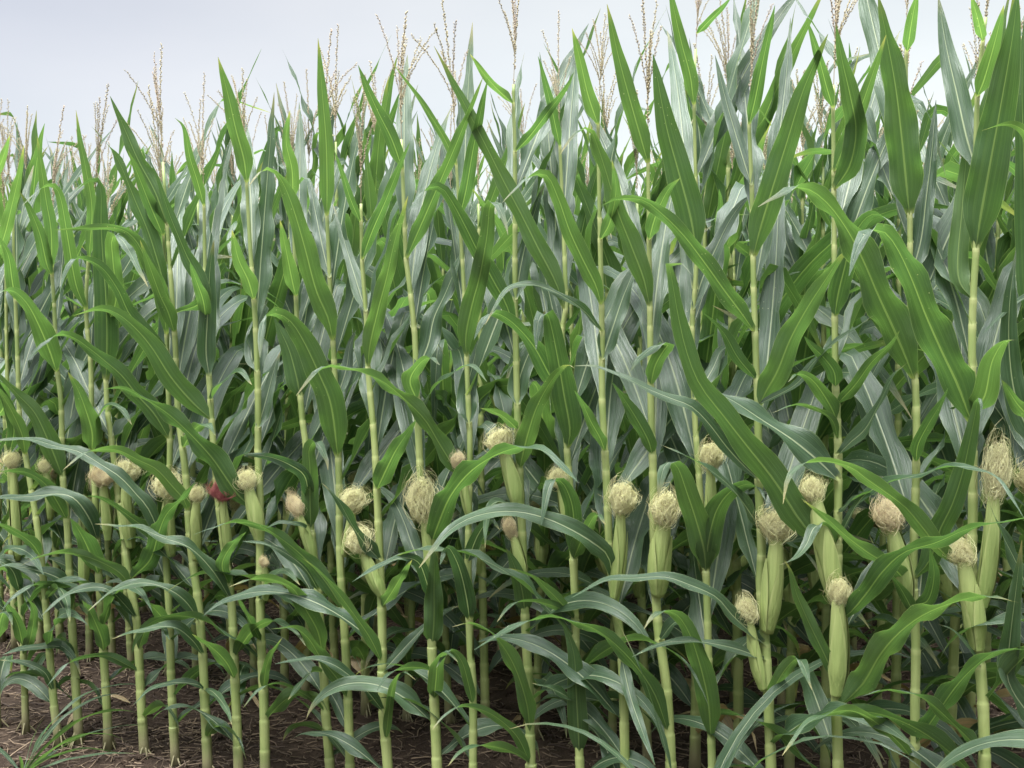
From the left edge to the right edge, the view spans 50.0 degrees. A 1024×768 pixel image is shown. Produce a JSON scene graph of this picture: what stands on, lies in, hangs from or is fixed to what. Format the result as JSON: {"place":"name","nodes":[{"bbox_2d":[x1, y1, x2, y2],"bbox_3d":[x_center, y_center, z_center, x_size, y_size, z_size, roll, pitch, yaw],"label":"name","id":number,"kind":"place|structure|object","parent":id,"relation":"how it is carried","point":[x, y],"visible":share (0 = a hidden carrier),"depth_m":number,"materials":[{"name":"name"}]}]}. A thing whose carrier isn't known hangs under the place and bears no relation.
{"place":"outdoors","nodes":[
{"label":"outdoors","id":0,"kind":"place"},
{"bbox_2d":[0,487,1023,767],"bbox_3d":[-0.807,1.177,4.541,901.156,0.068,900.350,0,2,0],"label":"ground","id":1,"kind":"structure","parent":0,"point":[356,695],"depth_m":3.92,"materials":[{"name":"soil"}]},
{"bbox_2d":[0,185,25,593],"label":"corn plant","id":2,"kind":"object","parent":1,"relation":"on","point":[4,512],"visible":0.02,"depth_m":5.85,"materials":[{"name":"green plant"}]},
{"bbox_2d":[0,153,64,651],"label":"corn plant","id":3,"kind":"object","parent":1,"relation":"on","point":[39,634],"visible":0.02,"depth_m":4.64,"materials":[{"name":"green plant"}]},
{"bbox_2d":[0,106,90,653],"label":"corn plant","id":4,"kind":"object","parent":1,"relation":"on","point":[59,626],"visible":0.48,"depth_m":4.55,"materials":[{"name":"green plant"}]},
{"bbox_2d":[0,118,119,648],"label":"corn plant","id":5,"kind":"object","parent":1,"relation":"on","point":[14,642],"visible":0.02,"depth_m":4.79,"materials":[{"name":"green plant"}]},
{"bbox_2d":[0,154,136,642],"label":"corn plant","id":6,"kind":"object","parent":1,"relation":"on","point":[3,638],"visible":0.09,"depth_m":4.94,"materials":[{"name":"green plant"}]},
{"bbox_2d":[0,99,140,727],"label":"corn plant","id":7,"kind":"object","parent":1,"relation":"on","point":[7,222],"visible":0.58,"depth_m":3.80,"materials":[{"name":"green plant"}]},
{"bbox_2d":[0,683,143,767],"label":"grass tuft","id":8,"kind":"object","parent":1,"relation":"on","point":[46,755],"visible":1,"depth_m":3.50,"materials":[{"name":"green plant"}]},
{"bbox_2d":[47,130,106,603],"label":"corn plant","id":9,"kind":"object","parent":1,"relation":"on","point":[79,201],"visible":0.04,"depth_m":5.32,"materials":[{"name":"green plant"}]},
{"bbox_2d":[0,124,173,734],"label":"corn plant","id":10,"kind":"object","parent":1,"relation":"on","point":[12,460],"visible":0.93,"depth_m":3.77,"materials":[{"name":"green plant"}]},
{"bbox_2d":[0,135,185,664],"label":"corn plant","id":11,"kind":"object","parent":1,"relation":"on","point":[122,203],"visible":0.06,"depth_m":4.54,"materials":[{"name":"green plant"}]},
{"bbox_2d":[0,136,198,661],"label":"corn plant","id":12,"kind":"object","parent":1,"relation":"on","point":[89,647],"visible":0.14,"depth_m":4.61,"materials":[{"name":"green plant"}]},
{"bbox_2d":[94,200,136,600],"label":"corn plant","id":13,"kind":"object","parent":1,"relation":"on","point":[129,211],"visible":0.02,"depth_m":5.50,"materials":[{"name":"green plant"}]},
{"bbox_2d":[0,105,231,748],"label":"corn plant","id":14,"kind":"object","parent":1,"relation":"on","point":[48,242],"visible":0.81,"depth_m":3.68,"materials":[{"name":"green plant"}]},
{"bbox_2d":[0,141,241,672],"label":"corn plant","id":15,"kind":"object","parent":1,"relation":"on","point":[130,276],"visible":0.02,"depth_m":4.40,"materials":[{"name":"green plant"}]},
{"bbox_2d":[53,208,189,606],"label":"corn plant","id":16,"kind":"object","parent":1,"relation":"on","point":[177,553],"visible":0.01,"depth_m":5.26,"materials":[{"name":"green plant"}]},
{"bbox_2d":[0,99,242,751],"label":"corn plant","id":17,"kind":"object","parent":1,"relation":"on","point":[39,543],"visible":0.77,"depth_m":3.71,"materials":[{"name":"green plant"}]},
{"bbox_2d":[24,156,251,758],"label":"corn plant","id":18,"kind":"object","parent":1,"relation":"on","point":[106,252],"visible":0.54,"depth_m":3.53,"materials":[{"name":"green plant"}]},
{"bbox_2d":[0,83,285,751],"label":"corn plant","id":19,"kind":"object","parent":1,"relation":"on","point":[86,511],"visible":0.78,"depth_m":3.58,"materials":[{"name":"green plant"}]},
{"bbox_2d":[74,184,213,612],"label":"corn plant","id":20,"kind":"object","parent":1,"relation":"on","point":[145,608],"depth_m":5.41,"materials":[{"name":"green plant"}]},
{"bbox_2d":[117,107,215,676],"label":"corn plant","id":21,"kind":"object","parent":1,"relation":"on","point":[137,371],"visible":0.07,"depth_m":4.24,"materials":[{"name":"green plant"}]},
{"bbox_2d":[37,99,301,681],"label":"corn plant","id":22,"kind":"object","parent":1,"relation":"on","point":[247,549],"visible":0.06,"depth_m":4.25,"materials":[{"name":"green plant"}]},
{"bbox_2d":[63,43,299,767],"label":"corn plant","id":23,"kind":"object","parent":1,"relation":"on","point":[179,310],"visible":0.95,"depth_m":3.38,"materials":[{"name":"green plant"}]},
{"bbox_2d":[102,141,265,586],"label":"corn plant","id":24,"kind":"object","parent":1,"relation":"on","point":[244,463],"visible":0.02,"depth_m":5.18,"materials":[{"name":"green plant"}]},
{"bbox_2d":[0,84,384,766],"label":"corn plant","id":25,"kind":"object","parent":1,"relation":"on","point":[142,202],"visible":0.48,"depth_m":3.40,"materials":[{"name":"green plant"}]},
{"bbox_2d":[145,126,277,623],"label":"corn plant","id":26,"kind":"object","parent":1,"relation":"on","point":[205,576],"visible":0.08,"depth_m":5.24,"materials":[{"name":"green plant"}]},
{"bbox_2d":[136,199,305,625],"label":"corn plant","id":27,"kind":"object","parent":1,"relation":"on","point":[202,462],"visible":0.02,"depth_m":5.12,"materials":[{"name":"green plant"}]},
{"bbox_2d":[104,58,366,767],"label":"corn plant","id":28,"kind":"object","parent":1,"relation":"on","point":[257,231],"visible":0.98,"depth_m":3.26,"materials":[{"name":"green plant"}]},
{"bbox_2d":[185,141,289,681],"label":"corn plant","id":29,"kind":"object","parent":1,"relation":"on","point":[239,329],"visible":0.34,"depth_m":4.14,"materials":[{"name":"green plant"}]},
{"bbox_2d":[73,73,402,767],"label":"corn plant","id":30,"kind":"object","parent":1,"relation":"on","point":[180,387],"visible":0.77,"depth_m":3.31,"materials":[{"name":"green plant"}]},
{"bbox_2d":[98,112,386,686],"bbox_3d":[-1.031,0.070,4.246,1.420,2.262,0.626,1,2,18],"label":"corn plant","id":31,"kind":"object","parent":1,"relation":"on","point":[278,288],"visible":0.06,"depth_m":4.20,"materials":[{"name":"green plant"}]},
{"bbox_2d":[178,164,314,602],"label":"corn plant","id":32,"kind":"object","parent":1,"relation":"on","point":[275,518],"depth_m":5.04,"materials":[{"name":"green plant"}]},
{"bbox_2d":[202,114,347,635],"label":"corn plant","id":33,"kind":"object","parent":1,"relation":"on","point":[245,586],"visible":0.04,"depth_m":4.98,"materials":[{"name":"green plant"}]},
{"bbox_2d":[202,120,385,691],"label":"corn plant","id":34,"kind":"object","parent":1,"relation":"on","point":[287,435],"visible":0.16,"depth_m":4.15,"materials":[{"name":"green plant"}]},
{"bbox_2d":[170,82,452,767],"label":"corn plant","id":35,"kind":"object","parent":1,"relation":"on","point":[306,507],"visible":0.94,"depth_m":3.21,"materials":[{"name":"green plant"}]},
{"bbox_2d":[197,71,445,697],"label":"corn plant","id":36,"kind":"object","parent":1,"relation":"on","point":[279,442],"visible":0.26,"depth_m":4.11,"materials":[{"name":"green plant"}]},
{"bbox_2d":[194,24,455,694],"bbox_3d":[-0.699,-0.049,4.034,1.420,2.518,0.582,0,1,42],"label":"corn plant","id":37,"kind":"object","parent":1,"relation":"on","point":[334,624],"visible":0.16,"depth_m":4.00,"materials":[{"name":"green plant"}]},
{"bbox_2d":[270,130,403,614],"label":"corn plant","id":38,"kind":"object","parent":1,"relation":"on","point":[398,607],"depth_m":4.92,"materials":[{"name":"green plant"}]},
{"bbox_2d":[196,29,496,767],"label":"corn plant","id":39,"kind":"object","parent":1,"relation":"on","point":[328,385],"visible":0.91,"depth_m":3.15,"materials":[{"name":"green plant"}]},
{"bbox_2d":[264,139,431,645],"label":"corn plant","id":40,"kind":"object","parent":1,"relation":"on","point":[352,568],"visible":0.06,"depth_m":4.64,"materials":[{"name":"green plant"}]},
{"bbox_2d":[285,58,450,716],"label":"corn plant","id":41,"kind":"object","parent":1,"relation":"on","point":[359,650],"visible":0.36,"depth_m":3.79,"materials":[{"name":"green plant"}]},
{"bbox_2d":[206,75,560,767],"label":"corn plant","id":42,"kind":"object","parent":1,"relation":"on","point":[378,400],"visible":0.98,"depth_m":3.08,"materials":[{"name":"green plant"}]},
{"bbox_2d":[278,138,502,721],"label":"corn plant","id":43,"kind":"object","parent":1,"relation":"on","point":[393,613],"visible":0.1,"depth_m":3.77,"materials":[{"name":"green plant"}]},
{"bbox_2d":[273,115,521,642],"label":"corn plant","id":44,"kind":"object","parent":1,"relation":"on","point":[429,467],"visible":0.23,"depth_m":4.55,"materials":[{"name":"green plant"}]},
{"bbox_2d":[327,328,497,636],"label":"corn plant","id":45,"kind":"object","parent":1,"relation":"on","point":[374,559],"visible":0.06,"depth_m":4.71,"materials":[{"name":"green plant"}]},
{"bbox_2d":[326,253,498,635],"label":"corn plant","id":46,"kind":"object","parent":1,"relation":"on","point":[375,626],"depth_m":4.79,"materials":[{"name":"green plant"}]},
{"bbox_2d":[364,156,504,723],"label":"corn plant","id":47,"kind":"object","parent":1,"relation":"on","point":[437,372],"visible":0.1,"depth_m":3.77,"materials":[{"name":"green plant"}]},
{"bbox_2d":[307,11,577,767],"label":"corn plant","id":48,"kind":"object","parent":1,"relation":"on","point":[432,510],"visible":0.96,"depth_m":2.97,"materials":[{"name":"green plant"}]},
{"bbox_2d":[387,105,506,663],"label":"corn plant","id":49,"kind":"object","parent":1,"relation":"on","point":[463,648],"visible":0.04,"depth_m":4.48,"materials":[{"name":"green plant"}]},
{"bbox_2d":[296,0,608,767],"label":"corn plant","id":50,"kind":"object","parent":1,"relation":"on","point":[470,294],"visible":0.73,"depth_m":2.91,"materials":[{"name":"green plant"}]},
{"bbox_2d":[385,128,521,610],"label":"corn plant","id":51,"kind":"object","parent":1,"relation":"on","point":[520,304],"visible":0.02,"depth_m":5.20,"materials":[{"name":"green plant"}]},
{"bbox_2d":[322,103,621,717],"bbox_3d":[-0.075,0.119,3.766,1.263,2.203,0.634,0,2,2],"label":"corn plant","id":52,"kind":"object","parent":1,"relation":"on","point":[451,619],"visible":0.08,"depth_m":3.77,"materials":[{"name":"green plant"}]},
{"bbox_2d":[425,143,590,593],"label":"corn plant","id":53,"kind":"object","parent":1,"relation":"on","point":[488,490],"visible":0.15,"depth_m":5.05,"materials":[{"name":"green plant"}]},
{"bbox_2d":[476,179,543,618],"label":"corn plant","id":54,"kind":"object","parent":1,"relation":"on","point":[512,611],"depth_m":5.26,"materials":[{"name":"green plant"}]},
{"bbox_2d":[484,147,537,663],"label":"corn plant","id":55,"kind":"object","parent":1,"relation":"on","point":[499,263],"visible":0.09,"depth_m":4.52,"materials":[{"name":"green plant"}]},
{"bbox_2d":[0,518,1023,767],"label":"straw litter","id":56,"kind":"object","parent":1,"relation":"on","point":[292,678],"visible":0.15,"depth_m":3.86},
{"bbox_2d":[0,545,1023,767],"bbox_3d":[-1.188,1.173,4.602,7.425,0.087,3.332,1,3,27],"label":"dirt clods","id":57,"kind":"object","parent":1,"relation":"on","point":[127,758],"visible":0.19,"depth_m":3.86,"materials":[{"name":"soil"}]},
{"bbox_2d":[403,0,659,767],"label":"corn plant","id":58,"kind":"object","parent":1,"relation":"on","point":[517,530],"visible":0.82,"depth_m":2.87,"materials":[{"name":"green plant"}]},
{"bbox_2d":[423,80,685,662],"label":"corn plant","id":59,"kind":"object","parent":1,"relation":"on","point":[604,620],"visible":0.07,"depth_m":4.45,"materials":[{"name":"green plant"}]},
{"bbox_2d":[476,120,637,673],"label":"corn plant","id":60,"kind":"object","parent":1,"relation":"on","point":[563,588],"visible":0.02,"depth_m":4.39,"materials":[{"name":"green plant"}]},
{"bbox_2d":[493,158,630,591],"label":"corn plant","id":61,"kind":"object","parent":1,"relation":"on","point":[554,538],"visible":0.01,"depth_m":5.14,"materials":[{"name":"green plant"}]},
{"bbox_2d":[473,106,666,740],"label":"corn plant","id":62,"kind":"object","parent":1,"relation":"on","point":[545,461],"visible":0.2,"depth_m":3.64,"materials":[{"name":"green plant"}]},
{"bbox_2d":[397,10,745,767],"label":"corn plant","id":63,"kind":"object","parent":1,"relation":"on","point":[553,256],"visible":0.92,"depth_m":2.80,"materials":[{"name":"green plant"}]},
{"bbox_2d":[419,10,724,767],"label":"corn plant","id":64,"kind":"object","parent":1,"relation":"on","point":[621,551],"visible":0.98,"depth_m":2.73,"materials":[{"name":"green plant"}]},
{"bbox_2d":[459,125,684,658],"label":"corn plant","id":65,"kind":"object","parent":1,"relation":"on","point":[498,552],"visible":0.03,"depth_m":4.31,"materials":[{"name":"green plant"}]},
{"bbox_2d":[415,125,740,746],"bbox_3d":[0.181,0.200,3.599,1.184,2.054,0.623,2,3,37],"label":"corn plant","id":66,"kind":"object","parent":1,"relation":"on","point":[535,474],"visible":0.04,"depth_m":3.56,"materials":[{"name":"green plant"}]},
{"bbox_2d":[585,137,645,625],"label":"corn plant","id":67,"kind":"object","parent":1,"relation":"on","point":[594,621],"depth_m":5.04,"materials":[{"name":"green plant"}]},
{"bbox_2d":[568,95,682,644],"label":"corn plant","id":68,"kind":"object","parent":1,"relation":"on","point":[626,627],"visible":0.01,"depth_m":4.11,"materials":[{"name":"green plant"}]},
{"bbox_2d":[452,89,803,764],"bbox_3d":[0.425,0.152,3.486,1.217,2.159,0.630,-2,3,-40],"label":"corn plant","id":69,"kind":"object","parent":1,"relation":"on","point":[639,588],"visible":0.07,"depth_m":3.42,"materials":[{"name":"green plant"}]},
{"bbox_2d":[473,32,789,748],"bbox_3d":[0.351,0.054,3.545,1.303,2.348,0.532,3,5,31],"label":"corn plant","id":70,"kind":"object","parent":1,"relation":"on","point":[681,539],"visible":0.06,"depth_m":3.54,"materials":[{"name":"green plant"}]},
{"bbox_2d":[585,85,741,657],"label":"corn plant","id":71,"kind":"object","parent":1,"relation":"on","point":[613,241],"depth_m":3.92,"materials":[{"name":"green plant"}]},
{"bbox_2d":[580,132,789,606],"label":"corn plant","id":72,"kind":"object","parent":1,"relation":"on","point":[681,548],"depth_m":4.87,"materials":[{"name":"green plant"}]},
{"bbox_2d":[625,149,750,698],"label":"corn plant","id":73,"kind":"object","parent":1,"relation":"on","point":[673,659],"visible":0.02,"depth_m":4.06,"materials":[{"name":"green plant"}]},
{"bbox_2d":[474,0,922,767],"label":"corn plant","id":74,"kind":"object","parent":1,"relation":"on","point":[646,412],"visible":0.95,"depth_m":2.69,"materials":[{"name":"green plant"}]},
{"bbox_2d":[596,0,830,767],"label":"corn plant","id":75,"kind":"object","parent":1,"relation":"on","point":[709,512],"visible":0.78,"depth_m":2.68,"materials":[{"name":"green plant"}]},
{"bbox_2d":[511,631,923,767],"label":"plant","id":76,"kind":"object","parent":1,"relation":"on","point":[743,730],"visible":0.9,"depth_m":2.54,"materials":[{"name":"green plant"}]},
{"bbox_2d":[630,200,816,636],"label":"corn plant","id":77,"kind":"object","parent":1,"relation":"on","point":[749,293],"depth_m":4.72,"materials":[{"name":"green plant"}]},
{"bbox_2d":[584,118,865,708],"bbox_3d":[0.839,0.023,4.068,1.256,2.376,0.760,-1,2,-20],"label":"corn plant","id":78,"kind":"object","parent":1,"relation":"on","point":[738,257],"visible":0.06,"depth_m":4.03,"materials":[{"name":"green plant"}]},
{"bbox_2d":[596,38,873,767],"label":"corn plant","id":79,"kind":"object","parent":1,"relation":"on","point":[713,205],"visible":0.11,"depth_m":3.32,"materials":[{"name":"green plant"}]},
{"bbox_2d":[573,0,915,767],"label":"corn plant","id":80,"kind":"object","parent":1,"relation":"on","point":[775,346],"visible":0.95,"depth_m":2.55,"materials":[{"name":"green plant"}]},
{"bbox_2d":[684,137,806,629],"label":"corn plant","id":81,"kind":"object","parent":1,"relation":"on","point":[740,344],"depth_m":4.61,"materials":[{"name":"green plant"}]},
{"bbox_2d":[522,0,994,767],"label":"corn plant","id":82,"kind":"object","parent":1,"relation":"on","point":[810,262],"visible":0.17,"depth_m":3.15,"materials":[{"name":"green plant"}]},
{"bbox_2d":[644,134,884,703],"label":"corn plant","id":83,"kind":"object","parent":1,"relation":"on","point":[781,697],"depth_m":3.96,"materials":[{"name":"green plant"}]},
{"bbox_2d":[784,145,847,627],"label":"corn plant","id":84,"kind":"object","parent":1,"relation":"on","point":[794,208],"visible":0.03,"depth_m":4.58,"materials":[{"name":"green plant"}]},
{"bbox_2d":[747,223,891,664],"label":"corn plant","id":85,"kind":"object","parent":1,"relation":"on","point":[853,640],"depth_m":4.53,"materials":[{"name":"green plant"}]},
{"bbox_2d":[749,44,891,669],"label":"corn plant","id":86,"kind":"object","parent":1,"relation":"on","point":[857,322],"visible":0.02,"depth_m":3.81,"materials":[{"name":"green plant"}]},
{"bbox_2d":[718,49,961,767],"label":"corn plant","id":87,"kind":"object","parent":1,"relation":"on","point":[804,351],"visible":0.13,"depth_m":3.21,"materials":[{"name":"green plant"}]},
{"bbox_2d":[659,19,1023,767],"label":"corn plant","id":88,"kind":"object","parent":1,"relation":"on","point":[899,609],"visible":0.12,"depth_m":3.14,"materials":[{"name":"green plant"}]},
{"bbox_2d":[666,0,1023,767],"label":"corn plant","id":89,"kind":"object","parent":1,"relation":"on","point":[766,466],"visible":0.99,"depth_m":2.44,"materials":[{"name":"green plant"}]},
{"bbox_2d":[675,53,1023,767],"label":"corn plant","id":90,"kind":"object","parent":1,"relation":"on","point":[862,524],"visible":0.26,"depth_m":3.20,"materials":[{"name":"green plant"}]},
{"bbox_2d":[744,105,1019,699],"bbox_3d":[1.295,0.120,3.827,1.338,2.195,0.381,2,3,40],"label":"corn plant","id":91,"kind":"object","parent":1,"relation":"on","point":[882,537],"visible":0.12,"depth_m":3.80,"materials":[{"name":"green plant"}]},
{"bbox_2d":[757,90,1023,709],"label":"corn plant","id":92,"kind":"object","parent":1,"relation":"on","point":[943,657],"depth_m":3.74,"materials":[{"name":"green plant"}]},
{"bbox_2d":[758,0,1023,767],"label":"corn plant","id":93,"kind":"object","parent":1,"relation":"on","point":[907,179],"visible":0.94,"depth_m":2.39,"materials":[{"name":"green plant"}]},
{"bbox_2d":[783,0,1023,767],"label":"corn plant","id":94,"kind":"object","parent":1,"relation":"on","point":[964,364],"visible":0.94,"depth_m":2.31,"materials":[{"name":"green plant"}]},
{"bbox_2d":[806,99,1013,626],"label":"corn plant","id":95,"kind":"object","parent":1,"relation":"on","point":[887,368],"visible":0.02,"depth_m":4.30,"materials":[{"name":"green plant"}]},
{"bbox_2d":[822,42,1014,714],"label":"corn plant","id":96,"kind":"object","parent":1,"relation":"on","point":[971,695],"depth_m":3.66,"materials":[{"name":"green plant"}]},
{"bbox_2d":[826,38,1023,767],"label":"corn plant","id":97,"kind":"object","parent":1,"relation":"on","point":[1003,757],"visible":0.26,"depth_m":3.00,"materials":[{"name":"green plant"}]},
{"bbox_2d":[829,0,1023,765],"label":"corn plant","id":98,"kind":"object","parent":1,"relation":"on","point":[948,587],"visible":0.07,"depth_m":3.09,"materials":[{"name":"green plant"}]},
{"bbox_2d":[854,156,1016,652],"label":"corn plant","id":99,"kind":"object","parent":1,"relation":"on","point":[950,191],"visible":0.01,"depth_m":4.26,"materials":[{"name":"green plant"}]},
{"bbox_2d":[854,150,1023,766],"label":"corn plant","id":100,"kind":"object","parent":1,"relation":"on","point":[1000,605],"visible":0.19,"depth_m":2.92,"materials":[{"name":"green plant"}]},
{"bbox_2d":[889,154,1012,689],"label":"corn plant","id":101,"kind":"object","parent":1,"relation":"on","point":[1005,566],"depth_m":4.26,"materials":[{"name":"green plant"}]},
{"bbox_2d":[901,8,1023,767],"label":"corn plant","id":102,"kind":"object","parent":1,"relation":"on","point":[964,709],"visible":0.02,"depth_m":3.02,"materials":[{"name":"green plant"}]},
{"bbox_2d":[920,21,1023,727],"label":"corn plant","id":103,"kind":"object","parent":1,"relation":"on","point":[1011,396],"visible":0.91,"depth_m":2.30,"materials":[{"name":"green plant"}]},
{"bbox_2d":[936,612,1023,767],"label":"corn plant","id":104,"kind":"object","parent":1,"relation":"on","point":[1013,738],"visible":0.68,"depth_m":2.23,"materials":[{"name":"green plant"}]},
{"bbox_2d":[995,189,1023,750],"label":"corn plant","id":105,"kind":"object","parent":1,"relation":"on","point":[1021,537],"visible":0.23,"depth_m":3.60,"materials":[{"name":"green plant"}]},
{"bbox_2d":[0,0,1023,229],"label":"sky","id":106,"kind":"structure","parent":0,"point":[54,54],"materials":[{"name":"white"}]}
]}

